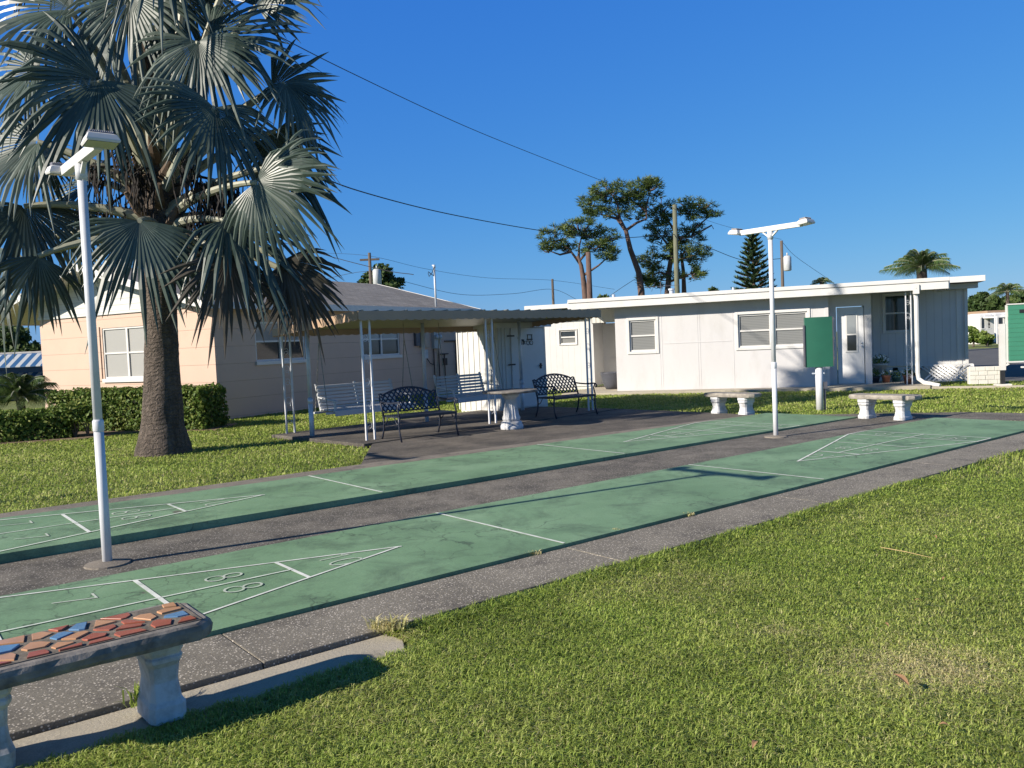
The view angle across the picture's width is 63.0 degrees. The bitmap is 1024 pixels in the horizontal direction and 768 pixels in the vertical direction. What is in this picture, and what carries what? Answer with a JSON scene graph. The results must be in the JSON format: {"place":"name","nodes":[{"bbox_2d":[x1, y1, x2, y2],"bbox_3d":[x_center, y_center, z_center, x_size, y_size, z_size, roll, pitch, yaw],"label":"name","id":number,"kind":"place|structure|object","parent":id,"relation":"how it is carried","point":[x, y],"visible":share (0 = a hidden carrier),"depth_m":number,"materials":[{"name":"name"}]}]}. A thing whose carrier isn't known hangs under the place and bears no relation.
{"place":"outdoors","nodes":[
{"label":"outdoors","id":0,"kind":"place"},
{"bbox_2d":[0,423,239,444],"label":"soil","id":1,"kind":"structure","parent":0,"point":[81,435],"depth_m":18.16,"materials":[{"name":"brown soil"}]},
{"bbox_2d":[0,404,79,442],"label":"hedge","id":2,"kind":"object","parent":1,"relation":"on","point":[26,424],"visible":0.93,"depth_m":17.41,"materials":[{"name":"green plant"}]},
{"bbox_2d":[56,401,108,436],"bbox_3d":[-9.119,0.751,17.769,0.897,0.804,0.683,-3,3,-10],"label":"bush","id":3,"kind":"object","parent":1,"relation":"on","point":[80,412],"visible":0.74,"depth_m":17.60,"materials":[{"name":"green plant"}]},
{"bbox_2d":[45,382,229,430],"bbox_3d":[-8.606,0.547,19.181,4.294,1.095,1.172,-2,3,16],"label":"hedge","id":4,"kind":"object","parent":1,"relation":"on","point":[203,406],"visible":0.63,"depth_m":18.76,"materials":[{"name":"green plant"}]},
{"bbox_2d":[0,414,751,517],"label":"pavement","id":5,"kind":"structure","parent":0,"point":[191,489],"depth_m":10.49,"materials":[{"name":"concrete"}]},
{"bbox_2d":[0,332,1023,767],"bbox_3d":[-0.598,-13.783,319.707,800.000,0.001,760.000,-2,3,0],"label":"ground","id":6,"kind":"structure","parent":0,"point":[344,464],"depth_m":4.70,"materials":[{"name":"green plant"}]},
{"bbox_2d":[0,326,40,352],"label":"tree","id":7,"kind":"object","parent":6,"relation":"on","point":[24,344],"visible":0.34,"depth_m":45.36,"materials":[{"name":"green plant"}]},
{"bbox_2d":[0,351,43,398],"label":"awning","id":8,"kind":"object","parent":6,"relation":"on","point":[20,364],"depth_m":37.77,"materials":[{"name":"fabric"}]},
{"bbox_2d":[0,372,60,411],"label":"feather palm","id":9,"kind":"object","parent":6,"relation":"on","point":[21,389],"visible":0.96,"depth_m":19.71,"materials":[{"name":"green plant"}]},
{"bbox_2d":[45,128,130,569],"bbox_3d":[-3.189,-0.147,6.374,0.339,3.268,1.332,-5,4,-40],"label":"lamp post","id":10,"kind":"object","parent":6,"relation":"on","point":[95,142],"visible":0.97,"depth_m":6.34,"materials":[{"name":"white metal"}]},
{"bbox_2d":[0,0,351,457],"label":"fan palm","id":11,"kind":"object","parent":6,"relation":"on","point":[158,242],"visible":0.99,"depth_m":13.07,"materials":[{"name":"green plant"}]},
{"bbox_2d":[12,634,404,767],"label":"kerb","id":12,"kind":"structure","parent":6,"relation":"on","point":[37,747],"depth_m":3.95,"materials":[{"name":"concrete"}]},
{"bbox_2d":[0,602,212,767],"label":"mosaic bench","id":13,"kind":"object","parent":12,"relation":"on","point":[153,639],"visible":1,"depth_m":3.55,"materials":[{"name":"concrete"}]},
{"bbox_2d":[117,681,140,707],"bbox_3d":[-1.689,1.418,3.813,0.209,0.102,0.213,-1,3,27],"label":"grass tuft","id":14,"kind":"object","parent":12,"relation":"on","point":[135,694],"visible":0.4,"depth_m":3.81,"materials":[{"name":"green plant"}]},
{"bbox_2d":[0,264,481,419],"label":"peach house","id":15,"kind":"structure","parent":6,"relation":"on","point":[246,372],"depth_m":23.17,"materials":[{"name":"beige paint"}]},
{"bbox_2d":[102,326,143,382],"bbox_3d":[-10.255,-0.789,22.270,2.080,1.470,0.130,-1,3,29],"label":"window","id":16,"kind":"structure","parent":15,"relation":"in","point":[123,346],"depth_m":22.40,"materials":[{"name":"white glass"}]},
{"bbox_2d":[254,322,305,364],"bbox_3d":[-6.266,-1.115,22.642,0.130,1.140,1.930,-1,3,29],"label":"window","id":17,"kind":"structure","parent":15,"relation":"in","point":[267,353],"depth_m":22.44,"materials":[{"name":"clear glass"}]},
{"bbox_2d":[285,243,413,274],"bbox_3d":[-8.151,-5.576,34.530,0.107,3.367,13.849,-5,4,-41],"label":"power line","id":18,"kind":"object","parent":15,"relation":"attached to","point":[364,265],"visible":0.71,"depth_m":31.56,"materials":[{"name":"black metal"}]},
{"bbox_2d":[363,333,401,359],"bbox_3d":[-4.137,-1.374,26.495,0.130,1.140,1.950,-1,3,29],"label":"window","id":19,"kind":"structure","parent":15,"relation":"in","point":[387,345],"depth_m":26.56,"materials":[{"name":"white glass"}]},
{"bbox_2d":[414,333,420,345],"bbox_3d":[-3.197,-1.571,28.085,0.099,0.580,0.240,-1,3,29],"label":"electrical box","id":20,"kind":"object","parent":15,"relation":"in","point":[416,335],"depth_m":28.02,"materials":[{"name":"metal"}]},
{"bbox_2d":[360,253,381,284],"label":"utility pole","id":21,"kind":"object","parent":6,"relation":"on","point":[376,276],"visible":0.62,"depth_m":51.57,"materials":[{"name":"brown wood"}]},
{"bbox_2d":[327,271,574,298],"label":"power line","id":22,"kind":"object","parent":21,"relation":"attached to","point":[443,291],"visible":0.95,"depth_m":54.90,"materials":[{"name":"black metal"}]},
{"bbox_2d":[357,263,405,288],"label":"tree","id":23,"kind":"object","parent":6,"relation":"on","point":[389,281],"visible":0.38,"depth_m":57.09,"materials":[{"name":"green plant"}]},
{"bbox_2d":[0,413,856,563],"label":"shuffleboard court","id":24,"kind":"object","parent":6,"relation":"on","point":[36,535],"visible":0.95,"depth_m":9.17,"materials":[{"name":"green paint"}]},
{"bbox_2d":[456,322,550,411],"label":"storage shed","id":25,"kind":"structure","parent":6,"relation":"on","point":[472,355],"depth_m":19.76,"materials":[{"name":"white metal"}]},
{"bbox_2d":[507,327,544,406],"bbox_3d":[0.360,-0.401,19.848,1.200,1.870,0.101,-5,4,-45],"label":"door","id":26,"kind":"structure","parent":25,"relation":"in","point":[531,338],"depth_m":19.90,"materials":[{"name":"white paint"}]},
{"bbox_2d":[0,412,1023,595],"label":"walkway","id":27,"kind":"structure","parent":6,"relation":"on","point":[36,573],"depth_m":8.15,"materials":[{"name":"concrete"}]},
{"bbox_2d":[849,393,921,420],"bbox_3d":[6.404,0.397,14.349,0.393,0.443,1.191,-5,3,-37],"label":"stone bench","id":28,"kind":"object","parent":27,"relation":"on","point":[902,403],"visible":1,"depth_m":14.16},
{"bbox_2d":[0,418,1023,639],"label":"shuffleboard court","id":29,"kind":"object","parent":6,"relation":"on","point":[234,590],"visible":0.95,"depth_m":6.74,"materials":[{"name":"green paint"}]},
{"bbox_2d":[551,279,554,304],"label":"utility pole","id":30,"kind":"object","parent":6,"relation":"on","point":[552,287],"visible":0.34,"depth_m":59.69,"materials":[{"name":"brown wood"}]},
{"bbox_2d":[333,253,609,288],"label":"power line","id":31,"kind":"object","parent":30,"relation":"attached to","point":[453,273],"visible":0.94,"depth_m":55.61,"materials":[{"name":"black metal"}]},
{"bbox_2d":[534,215,622,298],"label":"pine tree","id":32,"kind":"object","parent":6,"relation":"on","point":[604,244],"visible":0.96,"depth_m":59.47,"materials":[{"name":"green plant"}]},
{"bbox_2d":[586,252,592,298],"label":"utility pole","id":33,"kind":"object","parent":6,"relation":"on","point":[589,276],"visible":0.34,"depth_m":56.58,"materials":[{"name":"brown wood"}]},
{"bbox_2d":[597,294,608,323],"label":"tree","id":34,"kind":"object","parent":6,"relation":"on","point":[603,296],"visible":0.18,"depth_m":69.55,"materials":[{"name":"green plant"}]},
{"bbox_2d":[574,173,666,295],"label":"pine tree","id":35,"kind":"object","parent":6,"relation":"on","point":[648,183],"visible":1,"depth_m":61.34,"materials":[{"name":"green plant"}]},
{"bbox_2d":[672,204,679,292],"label":"utility pole","id":36,"kind":"object","parent":6,"relation":"on","point":[676,257],"visible":0.66,"depth_m":54.55,"materials":[{"name":"brown wood"}]},
{"bbox_2d":[227,8,671,207],"bbox_3d":[0.366,-9.603,35.446,4.586,2.869,43.248,-1,3,22],"label":"power line","id":37,"kind":"object","parent":36,"relation":"attached to","point":[441,115],"visible":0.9,"depth_m":32.59,"materials":[{"name":"black metal"}]},
{"bbox_2d":[324,177,674,237],"bbox_3d":[0.702,-8.185,40.996,3.315,1.075,33.799,-1,3,31],"label":"power line","id":38,"kind":"object","parent":36,"relation":"attached to","point":[477,219],"visible":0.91,"depth_m":39.05,"materials":[{"name":"black metal"}]},
{"bbox_2d":[678,235,780,260],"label":"power line","id":39,"kind":"object","parent":36,"relation":"attached to","point":[721,252],"visible":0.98,"depth_m":54.92,"materials":[{"name":"black metal"}]},
{"bbox_2d":[634,193,725,293],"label":"pine tree","id":40,"kind":"object","parent":6,"relation":"on","point":[649,278],"visible":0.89,"depth_m":63.32,"materials":[{"name":"green plant"}]},
{"bbox_2d":[666,239,699,292],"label":"pine tree","id":41,"kind":"object","parent":6,"relation":"on","point":[684,279],"visible":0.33,"depth_m":65.55,"materials":[{"name":"brown plant"}]},
{"bbox_2d":[708,286,718,290],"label":"tree","id":42,"kind":"object","parent":6,"relation":"on","point":[711,288],"visible":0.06,"depth_m":94.25,"materials":[{"name":"green plant"}]},
{"bbox_2d":[731,233,775,289],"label":"norfolk pine","id":43,"kind":"object","parent":6,"relation":"on","point":[751,248],"visible":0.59,"depth_m":59.30,"materials":[{"name":"green plant"}]},
{"bbox_2d":[524,275,985,390],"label":"white house","id":44,"kind":"structure","parent":6,"relation":"on","point":[671,340],"depth_m":23.72,"materials":[{"name":"paint"}]},
{"bbox_2d":[558,329,577,345],"bbox_3d":[1.824,-1.524,27.153,0.630,0.520,0.100,-1,3,20],"label":"window","id":45,"kind":"structure","parent":44,"relation":"in","point":[567,336],"depth_m":27.17,"materials":[{"name":"white glass"}]},
{"bbox_2d":[626,317,658,353],"bbox_3d":[3.811,-1.408,24.310,0.930,1.060,0.100,-1,3,20],"label":"window","id":46,"kind":"structure","parent":44,"relation":"in","point":[644,332],"depth_m":24.33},
{"bbox_2d":[735,310,770,349],"bbox_3d":[6.754,-1.489,23.239,1.030,1.070,0.100,-1,3,20],"label":"window","id":47,"kind":"structure","parent":44,"relation":"in","point":[752,328],"depth_m":23.27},
{"bbox_2d":[775,308,809,348],"bbox_3d":[7.647,-1.512,22.915,1.020,1.070,0.100,-1,3,20],"label":"window","id":48,"kind":"structure","parent":44,"relation":"in","point":[789,324],"depth_m":22.94,"materials":[{"name":"white glass"}]},
{"bbox_2d":[837,306,864,383],"bbox_3d":[9.221,-1.050,22.726,0.670,2.080,0.100,-1,3,20],"label":"door","id":49,"kind":"structure","parent":44,"relation":"in","point":[850,323],"depth_m":22.73,"materials":[{"name":"white paint"}]},
{"bbox_2d":[882,292,911,333],"bbox_3d":[11.166,-2.058,24.216,0.780,1.160,0.100,-1,3,20],"label":"window","id":50,"kind":"structure","parent":44,"relation":"in","point":[893,304],"depth_m":24.25,"materials":[{"name":"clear glass"}]},
{"bbox_2d":[728,217,814,437],"bbox_3d":[3.881,-0.746,12.417,0.339,3.268,1.332,-5,4,-40],"label":"lamp post","id":51,"kind":"object","parent":6,"relation":"on","point":[800,222],"visible":0.98,"depth_m":12.38,"materials":[{"name":"white metal"}]},
{"bbox_2d":[780,240,791,286],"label":"utility pole","id":52,"kind":"object","parent":6,"relation":"on","point":[785,263],"visible":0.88,"depth_m":55.58,"materials":[{"name":"brown wood"}]},
{"bbox_2d":[803,316,834,411],"bbox_3d":[6.121,-0.381,16.633,0.577,1.900,0.180,-2,3,12],"label":"scoreboard","id":53,"kind":"object","parent":6,"relation":"on","point":[818,343],"visible":0.98,"depth_m":16.56,"materials":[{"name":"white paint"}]},
{"bbox_2d":[810,277,833,284],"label":"feather palm","id":54,"kind":"object","parent":6,"relation":"on","point":[821,280],"visible":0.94,"depth_m":69.56,"materials":[{"name":"green plant"}]},
{"bbox_2d":[894,674,908,684],"bbox_3d":[1.693,1.279,3.632,0.031,0.020,0.088,-14,19,-18],"label":"dry leaf","id":55,"kind":"object","parent":6,"relation":"on","point":[902,678],"visible":1,"depth_m":3.63,"materials":[{"name":"plant"}]},
{"bbox_2d":[881,547,930,557],"bbox_3d":[2.668,1.139,5.659,0.013,0.013,0.375,-4,3,-33],"label":"straw","id":56,"kind":"object","parent":6,"relation":"on","point":[903,551],"visible":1,"depth_m":5.68,"materials":[{"name":"beige plant"}]},
{"bbox_2d":[879,249,961,278],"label":"feather palm","id":57,"kind":"object","parent":6,"relation":"on","point":[920,263],"visible":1,"depth_m":47.43,"materials":[{"name":"green plant"}]},
{"bbox_2d":[917,363,973,381],"bbox_3d":[12.234,-0.310,23.571,1.480,0.481,0.375,-1,3,20],"label":"lattice panel","id":58,"kind":"object","parent":6,"relation":"on","point":[947,372],"visible":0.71,"depth_m":23.56,"materials":[{"name":"white paint"}]},
{"bbox_2d":[968,295,975,311],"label":"tree","id":59,"kind":"object","parent":6,"relation":"on","point":[970,303],"visible":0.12,"depth_m":94.03,"materials":[{"name":"green plant"}]},
{"bbox_2d":[968,326,980,346],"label":"bush","id":60,"kind":"object","parent":6,"relation":"on","point":[974,334],"visible":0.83,"depth_m":57.81,"materials":[{"name":"green plant"}]},
{"bbox_2d":[967,366,999,384],"bbox_3d":[12.396,-0.231,21.833,0.845,0.457,0.206,-2,3,14],"label":"block planter","id":61,"kind":"object","parent":6,"relation":"on","point":[984,375],"visible":0.91,"depth_m":21.76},
{"bbox_2d":[968,314,1004,343],"bbox_3d":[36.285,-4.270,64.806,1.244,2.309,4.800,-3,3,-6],"label":"mobile home","id":62,"kind":"object","parent":6,"relation":"on","point":[980,322],"visible":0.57,"depth_m":63.98,"materials":[{"name":"white paint"}]},
{"bbox_2d":[968,310,1004,314],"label":"roof","id":63,"kind":"object","parent":62,"relation":"attached to","point":[993,311],"visible":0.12,"depth_m":72.03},
{"bbox_2d":[985,315,993,333],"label":"door","id":64,"kind":"structure","parent":62,"relation":"in","point":[991,331],"depth_m":64.00,"materials":[{"name":"white"}]},
{"bbox_2d":[972,291,1001,311],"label":"tree","id":65,"kind":"object","parent":6,"relation":"on","point":[980,303],"visible":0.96,"depth_m":86.65,"materials":[{"name":"green plant"}]},
{"bbox_2d":[978,330,995,346],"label":"bush","id":66,"kind":"object","parent":6,"relation":"on","point":[986,338],"visible":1,"depth_m":56.89,"materials":[{"name":"green plant"}]},
{"bbox_2d":[970,312,1004,341],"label":"carport","id":67,"kind":"object","parent":6,"relation":"on","point":[1001,320],"visible":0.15,"depth_m":67.97,"materials":[{"name":"white metal"}]},
{"bbox_2d":[985,283,1023,303],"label":"feather palm","id":68,"kind":"object","parent":6,"relation":"on","point":[1006,288],"visible":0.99,"depth_m":84.58,"materials":[{"name":"green plant"}]},
{"bbox_2d":[993,303,1023,385],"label":"scoreboard","id":69,"kind":"object","parent":6,"relation":"on","point":[1011,335],"visible":0.94,"depth_m":20.28,"materials":[{"name":"green metal"}]},
{"bbox_2d":[996,295,1021,309],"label":"tree","id":70,"kind":"object","parent":6,"relation":"on","point":[1013,300],"visible":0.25,"depth_m":90.59,"materials":[{"name":"green plant"}]},
{"bbox_2d":[1010,288,1023,302],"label":"tree","id":71,"kind":"object","parent":6,"relation":"on","point":[1021,295],"visible":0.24,"depth_m":90.83,"materials":[{"name":"green plant"}]},
{"bbox_2d":[0,0,1023,343],"label":"sky","id":72,"kind":"structure","parent":0,"point":[896,127],"materials":[{"name":"blue"}]},
{"bbox_2d":[7,433,1023,740],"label":"path","id":73,"kind":"structure","parent":0,"point":[51,703],"depth_m":5.12,"materials":[{"name":"concrete"}]},
{"bbox_2d":[361,612,413,632],"bbox_3d":[-0.701,1.347,4.702,0.329,0.071,0.206,-2,3,0],"label":"grass tuft","id":74,"kind":"object","parent":73,"relation":"on","point":[392,625],"visible":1,"depth_m":4.70,"materials":[{"name":"plant"}]},
{"bbox_2d":[361,408,744,463],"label":"patio","id":75,"kind":"structure","parent":0,"point":[582,425],"depth_m":14.50,"materials":[{"name":"concrete"}]},
{"bbox_2d":[378,386,458,442],"bbox_3d":[-1.617,0.490,14.434,1.180,0.898,0.776,-5,4,-38],"label":"garden bench","id":76,"kind":"object","parent":75,"relation":"on","point":[439,412],"visible":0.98,"depth_m":14.53,"materials":[{"name":"black metal"}]},
{"bbox_2d":[272,309,617,447],"bbox_3d":[-1.196,-0.260,17.140,6.720,2.383,3.148,-5,4,-45],"label":"patio cover","id":77,"kind":"object","parent":75,"relation":"on","point":[363,322],"visible":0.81,"depth_m":16.28,"materials":[{"name":"white metal"}]},
{"bbox_2d":[305,330,314,435],"bbox_3d":[-3.715,-0.040,15.308,0.099,2.080,0.099,-2,3,0],"label":"pipe post","id":78,"kind":"object","parent":77,"relation":"on","point":[310,405],"visible":0.78,"depth_m":15.28,"materials":[{"name":"white metal"}]},
{"bbox_2d":[314,323,416,415],"bbox_3d":[-2.893,-0.323,16.261,0.695,1.720,2.130,0,4,44],"label":"porch swing","id":79,"kind":"object","parent":77,"relation":"hanging from","point":[347,409],"visible":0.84,"depth_m":16.18,"materials":[{"name":"white wood"}]},
{"bbox_2d":[420,323,428,421],"bbox_3d":[-1.811,-0.220,17.306,0.099,2.080,0.099,-2,3,0],"label":"pipe post","id":80,"kind":"object","parent":77,"relation":"on","point":[424,360],"visible":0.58,"depth_m":17.27,"materials":[{"name":"white metal"}]},
{"bbox_2d":[433,323,502,402],"bbox_3d":[-0.979,-0.498,18.170,0.695,1.720,1.730,0,4,44],"label":"porch swing","id":81,"kind":"object","parent":77,"relation":"hanging from","point":[468,396],"visible":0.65,"depth_m":18.22,"materials":[{"name":"white wood"}]},
{"bbox_2d":[517,321,524,409],"bbox_3d":[0.203,-0.398,19.194,0.099,2.080,0.099,-2,3,0],"label":"pipe post","id":82,"kind":"object","parent":77,"relation":"on","point":[521,381],"visible":0.89,"depth_m":19.16,"materials":[{"name":"white metal"}]},
{"bbox_2d":[482,388,537,429],"bbox_3d":[-0.019,0.475,15.280,1.020,0.734,1.020,-2,3,0],"label":"round table","id":83,"kind":"object","parent":75,"relation":"on","point":[511,419],"visible":1,"depth_m":15.15,"materials":[{"name":"stone"}]},
{"bbox_2d":[532,373,597,418],"bbox_3d":[1.104,0.227,17.430,1.180,0.898,0.776,-5,4,-38],"label":"garden bench","id":84,"kind":"object","parent":75,"relation":"on","point":[578,395],"visible":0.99,"depth_m":17.52,"materials":[{"name":"black metal"}]},
{"bbox_2d":[704,392,761,414],"bbox_3d":[4.321,0.390,16.367,0.393,0.443,1.191,-5,4,-39],"label":"stone bench","id":85,"kind":"object","parent":75,"relation":"on","point":[744,399],"visible":0.98,"depth_m":16.14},
{"bbox_2d":[562,379,1023,394],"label":"pavement","id":86,"kind":"structure","parent":0,"point":[879,385],"depth_m":22.45,"materials":[{"name":"concrete"}]},
{"bbox_2d":[600,372,616,388],"bbox_3d":[3.064,-0.105,25.708,0.690,0.520,0.690,-2,3,0],"label":"planter","id":87,"kind":"object","parent":86,"relation":"on","point":[609,380],"visible":0.74,"depth_m":25.47,"materials":[{"name":"white plastic"}]},
{"bbox_2d":[872,366,882,382],"bbox_3d":[10.021,-0.268,23.128,0.448,0.452,0.478,-2,3,0],"label":"flower pot","id":88,"kind":"object","parent":86,"relation":"on","point":[875,378],"visible":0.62,"depth_m":23.02,"materials":[{"name":"grey metal"}]},
{"bbox_2d":[881,369,890,382],"bbox_3d":[10.238,-0.224,22.888,0.315,0.368,0.342,-2,3,0],"label":"flower pot","id":89,"kind":"object","parent":86,"relation":"on","point":[885,378],"visible":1,"depth_m":22.81,"materials":[{"name":"ceramic"}]},
{"bbox_2d":[891,370,901,381],"bbox_3d":[10.644,-0.231,23.115,0.321,0.324,0.329,-2,3,0],"label":"flower pot","id":90,"kind":"object","parent":86,"relation":"on","point":[895,378],"visible":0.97,"depth_m":23.05,"materials":[{"name":"green plant"}]},
{"bbox_2d":[901,368,914,383],"bbox_3d":[10.443,-0.223,22.015,0.362,0.433,0.357,-2,3,18],"label":"flower pot","id":91,"kind":"object","parent":86,"relation":"on","point":[903,372],"visible":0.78,"depth_m":21.94,"materials":[{"name":"ceramic"}]},
{"bbox_3d":[10.417,-0.183,23.627,0.340,0.200,0.340,-2,3,0],"label":"pot stand","id":92,"kind":"object","parent":86,"relation":"on","visible":0},
{"bbox_2d":[872,353,890,373],"bbox_3d":[10.413,-0.584,23.599,0.603,0.603,0.573,-2,3,0],"label":"flower pot","id":93,"kind":"object","parent":92,"relation":"on","point":[880,366],"visible":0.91,"depth_m":23.48,"materials":[{"name":"green plant"}]},
{"bbox_2d":[968,348,1023,381],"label":"road","id":94,"kind":"structure","parent":0,"point":[1014,372],"depth_m":34.03,"materials":[{"name":"grey asphalt"}]}
]}

